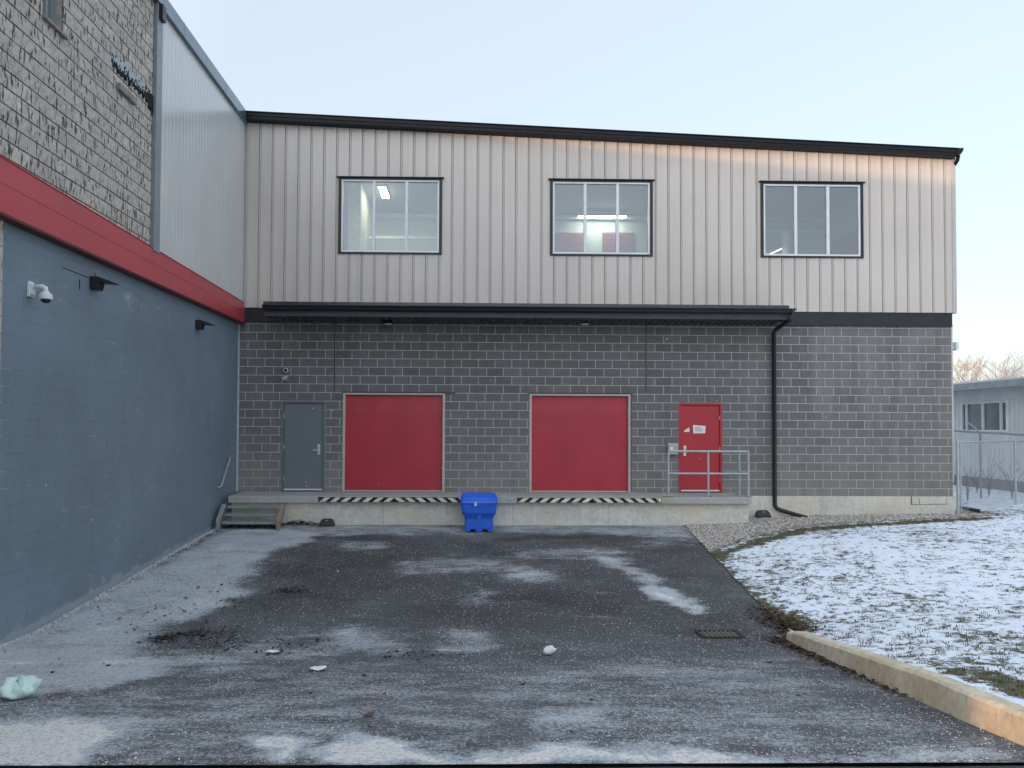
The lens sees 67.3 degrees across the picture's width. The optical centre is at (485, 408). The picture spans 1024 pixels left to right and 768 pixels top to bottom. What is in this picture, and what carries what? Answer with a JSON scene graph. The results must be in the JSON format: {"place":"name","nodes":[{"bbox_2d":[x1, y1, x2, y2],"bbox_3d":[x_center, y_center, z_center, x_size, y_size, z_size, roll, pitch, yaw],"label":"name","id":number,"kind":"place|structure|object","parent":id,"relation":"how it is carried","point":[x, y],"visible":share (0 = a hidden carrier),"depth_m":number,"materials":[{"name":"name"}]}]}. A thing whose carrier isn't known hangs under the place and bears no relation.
{"place":"outdoors","nodes":[
{"label":"outdoors","id":0,"kind":"place"},
{"bbox_2d":[0,524,1023,765],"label":"pavement","id":1,"kind":"structure","parent":0,"point":[651,586],"depth_m":7.85,"materials":[{"name":"grey asphalt"}]},
{"bbox_2d":[0,674,41,699],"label":"plastic bag","id":2,"kind":"object","parent":1,"relation":"on","point":[17,686],"visible":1,"depth_m":6.46,"materials":[{"name":"teal"}]},
{"bbox_2d":[0,527,220,649],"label":"rubble","id":3,"kind":"object","parent":1,"relation":"on","point":[73,611],"visible":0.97,"depth_m":11.18,"materials":[{"name":"grey gravel"}]},
{"bbox_2d":[216,503,284,530],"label":"dock stairs","id":4,"kind":"structure","parent":1,"relation":"on","point":[222,513],"depth_m":16.34,"materials":[{"name":"grey metal"}]},
{"bbox_2d":[224,519,318,528],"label":"leaf litter","id":5,"kind":"object","parent":1,"relation":"on","point":[291,522],"visible":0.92,"depth_m":16.64,"materials":[{"name":"brown plant"}]},
{"bbox_2d":[265,650,280,652],"bbox_3d":[-2.343,2.681,8.491,0.165,0.042,0.122,0,-2,-1],"label":"paper scrap","id":6,"kind":"object","parent":1,"relation":"on","point":[270,651],"visible":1,"depth_m":8.45,"materials":[{"name":"white paper"}]},
{"bbox_2d":[310,666,325,670],"bbox_3d":[-1.660,2.583,7.644,0.160,0.036,0.145,0,-2,8],"label":"paper scrap","id":7,"kind":"object","parent":1,"relation":"on","point":[317,668],"visible":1,"depth_m":7.62,"materials":[{"name":"white paper"}]},
{"bbox_2d":[319,518,334,525],"bbox_3d":[-3.424,2.474,16.658,0.330,0.155,0.170,0,-2,-1],"label":"bait station","id":8,"kind":"object","parent":1,"relation":"on","point":[327,522],"visible":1,"depth_m":16.60,"materials":[{"name":"black plastic"}]},
{"bbox_2d":[363,711,374,715],"bbox_3d":[-0.909,2.379,5.985,0.085,0.020,0.076,1,-2,-28],"label":"fallen leaf","id":9,"kind":"object","parent":1,"relation":"on","point":[370,713],"visible":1,"depth_m":5.97,"materials":[{"name":"brown plant"}]},
{"bbox_2d":[3,531,819,731],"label":"dirt crumbs","id":10,"kind":"object","parent":1,"relation":"on","point":[203,635],"visible":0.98,"depth_m":9.20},
{"bbox_2d":[437,649,459,651],"bbox_3d":[-0.411,2.722,8.633,0.253,0.025,0.029,0,-2,5],"label":"stick","id":11,"kind":"object","parent":1,"relation":"on","point":[449,650],"visible":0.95,"depth_m":8.63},
{"bbox_2d":[460,492,497,531],"bbox_3d":[-0.134,2.197,16.291,0.776,0.772,0.756,0,-2,-1],"label":"grit bin","id":12,"kind":"object","parent":1,"relation":"on","point":[479,510],"visible":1,"depth_m":16.01,"materials":[{"name":"blue plastic"}]},
{"bbox_2d":[0,538,1020,764],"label":"salt grit","id":13,"kind":"object","parent":1,"relation":"on","point":[485,688],"visible":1,"depth_m":6.18,"materials":[{"name":"white gravel"}]},
{"bbox_2d":[543,645,555,654],"bbox_3d":[0.708,2.652,8.447,0.149,0.101,0.100,0,-2,-1],"label":"crumpled paper","id":14,"kind":"object","parent":1,"relation":"on","point":[549,649],"visible":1,"depth_m":8.41,"materials":[{"name":"white paper"}]},
{"bbox_2d":[694,630,745,638],"bbox_3d":[2.909,2.824,9.551,0.530,0.052,0.350,0,-2,-1],"label":"drain grate","id":15,"kind":"object","parent":1,"relation":"in","point":[719,634],"visible":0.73,"depth_m":9.53,"materials":[{"name":"metal"}]},
{"bbox_2d":[736,593,951,714],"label":"leaf litter","id":16,"kind":"object","parent":1,"relation":"on","point":[783,641],"visible":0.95,"depth_m":9.17,"materials":[{"name":"brown plant"}]},
{"bbox_2d":[786,631,1023,745],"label":"kerb","id":17,"kind":"structure","parent":1,"relation":"on","point":[987,711],"depth_m":6.38,"materials":[{"name":"concrete"}]},
{"bbox_2d":[0,762,1023,767],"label":"road","id":18,"kind":"structure","parent":0,"point":[842,765],"depth_m":5.00,"materials":[{"name":"grey asphalt"}]},
{"bbox_2d":[375,485,1023,503],"bbox_3d":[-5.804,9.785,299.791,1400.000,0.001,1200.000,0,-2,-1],"label":"ground","id":19,"kind":"structure","parent":0,"point":[976,499],"depth_m":22.92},
{"bbox_2d":[0,0,246,644],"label":"side building","id":20,"kind":"structure","parent":19,"relation":"on","point":[118,425],"depth_m":11.45,"materials":[{"name":"grey paint"}]},
{"bbox_2d":[27,281,52,302],"bbox_3d":[-5.464,-1.423,9.453,0.280,0.263,0.152,0,-2,-1],"label":"security camera","id":21,"kind":"object","parent":20,"relation":"attached to","point":[45,295],"visible":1,"depth_m":9.42,"materials":[{"name":"white plastic"}]},
{"bbox_2d":[40,0,68,39],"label":"window","id":22,"kind":"structure","parent":20,"relation":"in","point":[48,5],"depth_m":9.85,"materials":[{"name":"metal"}]},
{"bbox_2d":[90,273,118,290],"bbox_3d":[-5.464,-1.819,11.037,0.337,0.250,0.200,0,-2,-1],"label":"wall lamp","id":23,"kind":"object","parent":20,"relation":"attached to","point":[97,283],"visible":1,"depth_m":10.95,"materials":[{"name":"black plastic"}]},
{"bbox_2d":[115,83,136,104],"bbox_3d":[-5.498,-4.813,11.786,0.080,0.100,0.580,0,-2,-1],"label":"wall plank","id":24,"kind":"object","parent":20,"relation":"attached to","point":[129,96],"depth_m":11.73,"materials":[{"name":"grey wood"}]},
{"bbox_2d":[110,52,153,114],"bbox_3d":[-5.526,-5.071,12.067,0.042,0.381,1.470,0,-2,-1],"label":"peeling lettering","id":25,"kind":"object","parent":20,"relation":"attached to","point":[124,70],"visible":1,"depth_m":12.02,"materials":[{"name":"paint"}]},
{"bbox_2d":[195,317,215,329],"bbox_3d":[-5.545,-1.680,15.238,0.337,0.250,0.200,0,-2,-1],"label":"wall lamp","id":26,"kind":"object","parent":20,"relation":"attached to","point":[200,324],"visible":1,"depth_m":15.15,"materials":[{"name":"black plastic"}]},
{"bbox_2d":[217,457,230,487],"bbox_3d":[-5.718,1.399,16.849,0.090,0.652,0.700,0,-2,-1],"label":"wall handrail","id":27,"kind":"object","parent":20,"relation":"attached to","point":[220,486],"depth_m":16.82,"materials":[{"name":"metal"}]},
{"bbox_2d":[236,110,963,516],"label":"dock building","id":28,"kind":"structure","parent":19,"relation":"on","point":[808,366],"depth_m":18.13,"materials":[{"name":"grey concrete block"},{"name":"cream siding"},{"name":"black painted metal"}]},
{"bbox_2d":[281,375,288,380],"bbox_3d":[-4.660,-0.701,17.896,0.148,0.133,0.175,0,-2,-1],"label":"vent pipe","id":29,"kind":"object","parent":28,"relation":"attached to","point":[285,378],"visible":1,"depth_m":17.86,"materials":[{"name":"metal"}]},
{"bbox_2d":[281,401,325,490],"bbox_3d":[-4.245,0.887,17.977,1.010,2.110,0.155,0,-2,-1],"label":"door","id":30,"kind":"structure","parent":28,"relation":"in","point":[303,422],"depth_m":17.97,"materials":[{"name":"grey metal"}]},
{"bbox_2d":[378,185,389,197],"bbox_3d":[-2.596,-5.537,19.705,0.210,0.059,0.940,0,-2,-1],"label":"ceiling light","id":31,"kind":"object","parent":28,"relation":"attached to","point":[383,191],"visible":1,"depth_m":19.56,"materials":[{"name":"white plastic"}]},
{"bbox_2d":[383,321,392,324],"bbox_3d":[-2.260,-2.029,17.869,0.224,0.190,0.224,0,-2,-1],"label":"canopy lamp","id":32,"kind":"object","parent":28,"relation":"hanging from","point":[387,323],"visible":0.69,"depth_m":17.79,"materials":[{"name":"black plastic"}]},
{"bbox_2d":[336,176,443,254],"bbox_3d":[-2.227,-4.516,18.062,2.515,1.815,0.165,0,-2,-1],"label":"window","id":33,"kind":"structure","parent":28,"relation":"in","point":[380,179],"depth_m":18.03,"materials":[{"name":"black paint"}]},
{"bbox_2d":[342,392,454,491],"bbox_3d":[-2.031,0.790,18.042,2.640,2.326,0.155,0,-2,-1],"label":"dock door","id":34,"kind":"structure","parent":28,"relation":"in","point":[405,451],"depth_m":18.07,"materials":[{"name":"red metal"}]},
{"bbox_2d":[228,491,751,525],"bbox_3d":[0.128,2.471,17.443,11.450,1.035,1.308,0,-2,-1],"label":"loading dock","id":35,"kind":"object","parent":28,"relation":"attached to","point":[513,508],"visible":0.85,"depth_m":16.90,"materials":[{"name":"concrete"}]},
{"bbox_2d":[665,450,751,496],"bbox_3d":[4.942,1.456,17.327,1.923,1.029,0.680,0,-2,-1],"label":"guard rail","id":36,"kind":"object","parent":35,"relation":"on","point":[739,473],"visible":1,"depth_m":17.03,"materials":[{"name":"metal"}]},
{"bbox_2d":[529,393,632,491],"bbox_3d":[2.244,0.812,18.124,2.450,2.326,0.155,0,-2,-1],"label":"dock door","id":37,"kind":"structure","parent":28,"relation":"in","point":[567,452],"depth_m":18.15,"materials":[{"name":"red metal"}]},
{"bbox_2d":[548,178,654,256],"bbox_3d":[2.740,-4.491,18.157,2.520,1.815,0.165,0,-2,-1],"label":"window","id":38,"kind":"structure","parent":28,"relation":"in","point":[568,181],"depth_m":18.13,"materials":[{"name":"black paint"}]},
{"bbox_2d":[577,212,626,217],"bbox_3d":[3.261,-5.377,21.424,1.359,0.119,0.160,0,-2,-1],"label":"ceiling light","id":39,"kind":"object","parent":28,"relation":"attached to","point":[602,214],"visible":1,"depth_m":21.35,"materials":[{"name":"white plastic"}]},
{"bbox_2d":[667,443,677,454],"bbox_3d":[4.403,0.954,18.058,0.239,0.270,0.108,0,-2,-1],"label":"call box","id":40,"kind":"object","parent":28,"relation":"attached to","point":[672,446],"visible":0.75,"depth_m":18.01,"materials":[{"name":"white plastic"}]},
{"bbox_2d":[679,403,721,492],"bbox_3d":[5.073,0.934,18.155,1.030,2.110,0.155,0,-2,-1],"label":"door","id":41,"kind":"structure","parent":28,"relation":"in","point":[709,415],"depth_m":18.15,"materials":[{"name":"red metal"}]},
{"bbox_2d":[693,425,705,432],"bbox_3d":[5.057,0.496,18.149,0.297,0.197,0.026,0,-2,-1],"label":"paper notice","id":42,"kind":"object","parent":41,"relation":"attached to","point":[698,429],"visible":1,"depth_m":18.15,"materials":[{"name":"white paper"}]},
{"bbox_2d":[765,246,782,253],"bbox_3d":[7.604,-4.149,20.266,0.104,0.504,1.340,-1,-2,36],"label":"ceiling light","id":43,"kind":"object","parent":28,"relation":"attached to","point":[774,250],"visible":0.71,"depth_m":20.22,"materials":[{"name":"white plastic"}]},
{"bbox_2d":[758,180,865,258],"bbox_3d":[7.749,-4.466,18.253,2.540,1.815,0.165,0,-2,-1],"label":"window","id":44,"kind":"structure","parent":28,"relation":"in","point":[763,183],"depth_m":18.23,"materials":[{"name":"black paint"}]},
{"bbox_2d":[953,342,958,350],"bbox_3d":[11.223,-1.488,18.485,0.257,0.200,0.180,0,-2,-1],"label":"side lamp","id":45,"kind":"object","parent":28,"relation":"attached to","point":[955,345],"visible":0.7,"depth_m":18.41,"materials":[{"name":"metal"}]},
{"bbox_2d":[955,467,977,500],"bbox_3d":[13.234,2.082,21.237,0.505,1.032,1.087,0,-2,26],"label":"dry weed","id":46,"kind":"object","parent":19,"relation":"on","point":[966,482],"visible":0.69,"depth_m":21.20,"materials":[{"name":"brown plant"}]},
{"bbox_2d":[953,355,988,381],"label":"bare tree","id":47,"kind":"object","parent":19,"relation":"on","point":[976,363],"visible":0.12,"depth_m":63.17,"materials":[{"name":"brown plant"}]},
{"bbox_2d":[953,352,999,382],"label":"bare tree","id":48,"kind":"object","parent":19,"relation":"on","point":[964,377],"visible":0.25,"depth_m":71.93,"materials":[{"name":"brown plant"}]},
{"bbox_2d":[971,473,989,491],"bbox_3d":[15.540,2.310,24.200,0.551,0.751,0.532,1,-2,-35],"label":"dry weed","id":49,"kind":"object","parent":19,"relation":"on","point":[976,486],"visible":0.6,"depth_m":24.26,"materials":[{"name":"brown plant"}]},
{"bbox_2d":[953,376,1023,492],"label":"metal shed","id":50,"kind":"structure","parent":19,"relation":"on","point":[993,405],"depth_m":25.78,"materials":[{"name":"metal"}]},
{"bbox_2d":[960,401,1007,431],"bbox_3d":[16.999,0.293,26.210,0.080,1.020,2.370,0,-2,-1],"label":"window","id":51,"kind":"structure","parent":50,"relation":"in","point":[990,416],"depth_m":26.17,"materials":[{"name":"metal"}]},
{"bbox_2d":[953,346,1023,381],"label":"bare tree","id":52,"kind":"object","parent":19,"relation":"on","point":[1015,366],"visible":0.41,"depth_m":66.68,"materials":[{"name":"brown plant"}]},
{"bbox_2d":[954,423,1023,497],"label":"pipe fence","id":53,"kind":"object","parent":19,"relation":"on","point":[979,432],"visible":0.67,"depth_m":22.24,"materials":[{"name":"metal"}]},
{"bbox_2d":[977,455,1002,496],"bbox_3d":[15.056,2.003,22.796,0.746,1.286,0.704,-1,-2,44],"label":"dry weed","id":54,"kind":"object","parent":19,"relation":"on","point":[992,478],"visible":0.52,"depth_m":22.72,"materials":[{"name":"brown plant"}]},
{"bbox_2d":[969,350,1023,379],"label":"bare tree","id":55,"kind":"object","parent":19,"relation":"on","point":[986,376],"visible":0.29,"depth_m":64.53,"materials":[{"name":"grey plant"}]},
{"bbox_2d":[988,337,1023,378],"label":"bare tree","id":56,"kind":"object","parent":19,"relation":"on","point":[1006,374],"visible":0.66,"depth_m":61.89,"materials":[{"name":"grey plant"}]},
{"bbox_2d":[997,462,1023,498],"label":"dry weed","id":57,"kind":"object","parent":19,"relation":"on","point":[1009,480],"visible":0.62,"depth_m":21.74,"materials":[{"name":"brown plant"}]},
{"bbox_2d":[685,503,1023,705],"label":"lawn","id":58,"kind":"structure","parent":0,"point":[967,578],"depth_m":11.35,"materials":[{"name":"plant"}]},
{"bbox_2d":[755,510,770,516],"bbox_3d":[6.455,2.452,17.870,0.350,0.155,0.170,0,-2,-1],"label":"bait station","id":59,"kind":"object","parent":58,"relation":"on","point":[762,513],"visible":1,"depth_m":17.81,"materials":[{"name":"black plastic"}]},
{"bbox_2d":[686,513,1002,550],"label":"gravel","id":60,"kind":"structure","parent":58,"relation":"on","point":[837,518],"depth_m":16.82,"materials":[{"name":"grey gravel"}]},
{"bbox_2d":[962,506,980,512],"bbox_3d":[11.661,2.432,18.547,0.090,0.138,0.485,2,-2,-44],"label":"drain pipe","id":61,"kind":"object","parent":58,"relation":"on","point":[974,509],"visible":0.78,"depth_m":18.46,"materials":[{"name":"black plastic"}]},
{"bbox_2d":[955,438,1023,513],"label":"chain link fence","id":62,"kind":"object","parent":58,"relation":"on","point":[959,488],"visible":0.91,"depth_m":19.13,"materials":[{"name":"metal"}]}
]}

